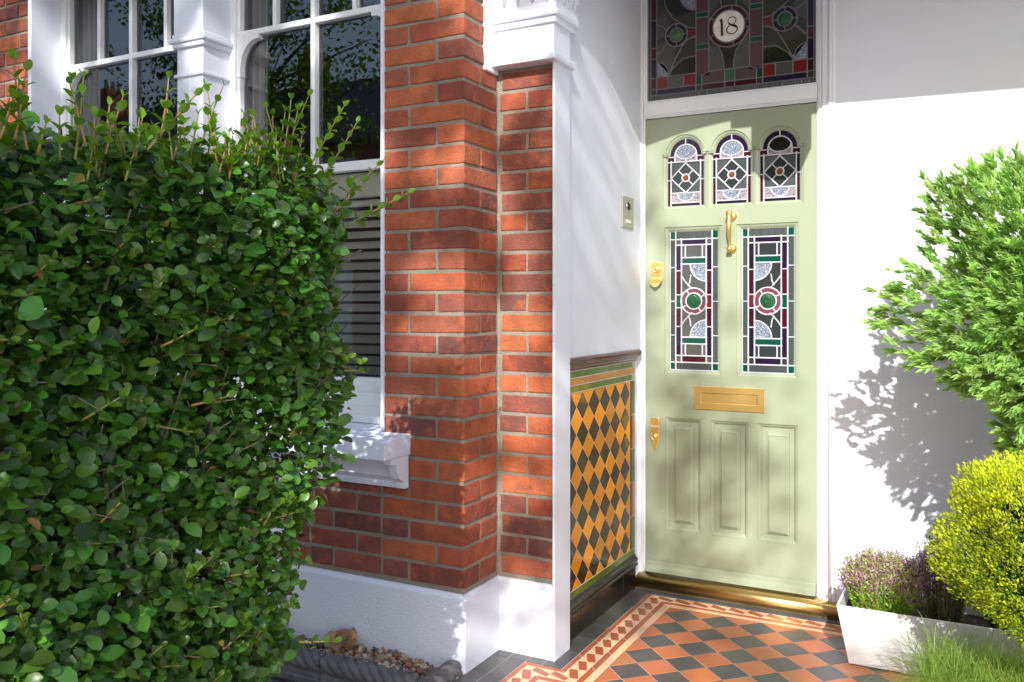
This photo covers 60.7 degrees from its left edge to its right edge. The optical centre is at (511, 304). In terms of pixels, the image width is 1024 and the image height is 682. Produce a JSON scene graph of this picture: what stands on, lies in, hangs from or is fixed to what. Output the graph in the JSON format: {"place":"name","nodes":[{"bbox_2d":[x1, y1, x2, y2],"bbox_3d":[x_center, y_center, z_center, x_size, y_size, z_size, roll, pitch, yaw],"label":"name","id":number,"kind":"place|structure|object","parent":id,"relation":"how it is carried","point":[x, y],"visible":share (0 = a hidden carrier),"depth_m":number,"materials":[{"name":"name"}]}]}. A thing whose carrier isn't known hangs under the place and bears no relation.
{"place":"outdoors","nodes":[
{"label":"outdoors","id":0,"kind":"place"},
{"bbox_2d":[0,48,414,681],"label":"privet hedge","id":1,"kind":"object","parent":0,"point":[128,448],"visible":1,"depth_m":1.63,"materials":[{"name":"green plant"}]},
{"bbox_2d":[79,0,380,376],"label":"room walls","id":2,"kind":"structure","parent":0,"point":[351,60],"depth_m":6.94,"materials":[{"name":"grey paint"}]},
{"bbox_2d":[453,587,926,681],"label":"porch floor","id":3,"kind":"structure","parent":0,"point":[635,634],"depth_m":3.29,"materials":[{"name":"tile"}]},
{"bbox_2d":[570,0,641,640],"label":"porch wall","id":4,"kind":"structure","parent":3,"relation":"on","point":[605,175],"depth_m":3.66,"materials":[{"name":"white paint"}]},
{"bbox_2d":[621,195,633,228],"bbox_3d":[0.519,-0.409,3.887,0.018,0.138,0.140,0,0,28],"label":"intercom","id":5,"kind":"object","parent":4,"relation":"attached to","point":[627,212],"depth_m":3.88,"materials":[{"name":"metal"}]},
{"bbox_2d":[831,611,1023,681],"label":"grass tuft","id":6,"kind":"object","parent":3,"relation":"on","point":[966,666],"visible":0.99,"depth_m":2.69,"materials":[{"name":"green plant"}]},
{"bbox_2d":[835,0,1023,601],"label":"porch wall","id":7,"kind":"structure","parent":3,"relation":"on","point":[930,88],"depth_m":3.53,"materials":[{"name":"white paint"}]},
{"bbox_2d":[635,0,838,619],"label":"door frame","id":8,"kind":"object","parent":7,"relation":"attached to","point":[820,91],"visible":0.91,"depth_m":3.69,"materials":[{"name":"white paint"}]},
{"bbox_2d":[644,103,816,596],"bbox_3d":[0.954,0.189,3.881,0.758,2.091,0.103,0,0,28],"label":"front door","id":9,"kind":"structure","parent":8,"relation":"attached to","point":[731,347],"depth_m":3.88,"materials":[{"name":"green paint"}]},
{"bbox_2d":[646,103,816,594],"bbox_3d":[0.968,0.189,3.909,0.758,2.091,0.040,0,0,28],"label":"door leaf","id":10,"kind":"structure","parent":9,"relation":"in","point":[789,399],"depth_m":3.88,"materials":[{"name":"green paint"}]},
{"bbox_2d":[648,0,815,100],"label":"fanlight","id":11,"kind":"object","parent":8,"relation":"attached to","point":[700,47],"visible":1,"depth_m":3.90,"materials":[{"name":"multicoloured glass"}]},
{"bbox_2d":[836,588,1023,676],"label":"planter","id":12,"kind":"object","parent":3,"relation":"on","point":[859,626],"visible":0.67,"depth_m":3.09,"materials":[{"name":"concrete"}]},
{"bbox_2d":[832,544,934,615],"bbox_3d":[1.351,1.003,3.194,0.353,0.255,0.247,0,0,28],"label":"heather","id":13,"kind":"object","parent":12,"relation":"on","point":[883,583],"visible":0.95,"depth_m":3.14,"materials":[{"name":"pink plant"}]},
{"bbox_2d":[905,535,975,622],"bbox_3d":[1.526,0.972,3.108,0.242,0.317,0.203,0,0,28],"label":"lavender","id":14,"kind":"object","parent":12,"relation":"on","point":[943,600],"visible":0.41,"depth_m":3.08,"materials":[{"name":"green plant"}]},
{"bbox_2d":[982,554,1022,630],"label":"heather","id":15,"kind":"object","parent":12,"relation":"on","point":[993,625],"visible":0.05,"depth_m":3.01,"materials":[{"name":"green plant"}]},
{"bbox_2d":[859,139,1023,463],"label":"round shrub","id":16,"kind":"object","parent":3,"relation":"on","point":[993,282],"visible":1,"depth_m":2.77,"materials":[{"name":"green plant"}]},
{"bbox_2d":[923,449,1023,653],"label":"golden shrub","id":17,"kind":"object","parent":3,"relation":"on","point":[1004,606],"visible":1,"depth_m":2.52,"materials":[{"name":"leaf"},{"name":"bark"}]},
{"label":"ground","id":18,"kind":"structure","parent":0,"visible":0},
{"bbox_2d":[184,640,294,681],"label":"soil bed","id":19,"kind":"object","parent":18,"relation":"on","point":[273,678],"depth_m":3.19,"materials":[{"name":"brown soil"}]},
{"bbox_2d":[254,641,325,681],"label":"rope edging","id":20,"kind":"object","parent":19,"relation":"on","point":[303,665],"visible":0.2,"depth_m":3.16,"materials":[{"name":"grey stone"}]},
{"bbox_2d":[281,629,436,677],"bbox_3d":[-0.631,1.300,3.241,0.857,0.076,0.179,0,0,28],"label":"gravel","id":21,"kind":"structure","parent":19,"relation":"on","point":[393,658],"depth_m":3.16,"materials":[{"name":"beige gravel"}]},
{"bbox_2d":[325,627,357,653],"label":"dry leaves","id":22,"kind":"object","parent":21,"relation":"on","point":[349,640],"visible":0.86,"depth_m":3.26,"materials":[{"name":"brown plant"}]},
{"bbox_2d":[319,652,419,681],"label":"rope edging","id":23,"kind":"object","parent":19,"relation":"on","point":[337,668],"visible":1,"depth_m":3.05,"materials":[{"name":"grey stone"}]},
{"bbox_2d":[417,660,461,681],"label":"rope edging","id":24,"kind":"object","parent":19,"relation":"on","point":[449,671],"visible":0.99,"depth_m":3.00,"materials":[{"name":"grey stone"}]},
{"bbox_2d":[42,0,578,673],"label":"brick wall","id":25,"kind":"structure","parent":18,"relation":"on","point":[458,548],"depth_m":3.23,"materials":[{"name":"red brick"}]},
{"bbox_2d":[0,0,27,353],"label":"brick wall","id":26,"kind":"structure","parent":25,"relation":"on","point":[13,24],"depth_m":4.33,"materials":[{"name":"brick"}]},
{"bbox_2d":[28,0,410,488],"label":"bay window surround","id":27,"kind":"object","parent":25,"relation":"attached to","point":[200,41],"visible":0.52,"depth_m":3.71,"materials":[{"name":"white paint"}]},
{"bbox_2d":[83,0,103,181],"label":"curtain","id":28,"kind":"object","parent":27,"relation":"hanging from","point":[93,94],"visible":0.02,"depth_m":4.37,"materials":[{"name":"white fabric"}]},
{"bbox_2d":[60,0,176,375],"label":"sash window","id":29,"kind":"structure","parent":27,"relation":"attached to","point":[69,35],"depth_m":4.24,"materials":[{"name":"white paint"}]},
{"bbox_2d":[86,188,176,342],"bbox_3d":[-1.783,-0.625,4.154,0.926,1.870,0.012,0,0,28],"label":"window pane","id":30,"kind":"structure","parent":29,"relation":"in","point":[171,188],"depth_m":4.15,"materials":[{"name":"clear glass"}]},
{"bbox_2d":[252,0,269,263],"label":"curtain","id":31,"kind":"object","parent":27,"relation":"hanging from","point":[261,52],"depth_m":3.84,"materials":[{"name":"white fabric"}]},
{"bbox_2d":[229,0,380,423],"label":"sash window","id":32,"kind":"structure","parent":27,"relation":"attached to","point":[364,404],"depth_m":3.62,"materials":[{"name":"white paint"}]},
{"bbox_2d":[253,171,380,374],"bbox_3d":[-0.782,-0.105,3.658,0.840,0.860,0.031,0,0,28],"label":"venetian blind","id":33,"kind":"object","parent":32,"relation":"attached to","point":[370,187],"visible":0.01,"depth_m":3.56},
{"bbox_2d":[266,482,284,611],"bbox_3d":[-0.931,1.000,3.442,0.083,0.600,0.083,0,0,28],"label":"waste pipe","id":34,"kind":"object","parent":25,"relation":"attached to","point":[276,529],"visible":0.02,"depth_m":3.42,"materials":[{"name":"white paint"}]}
]}

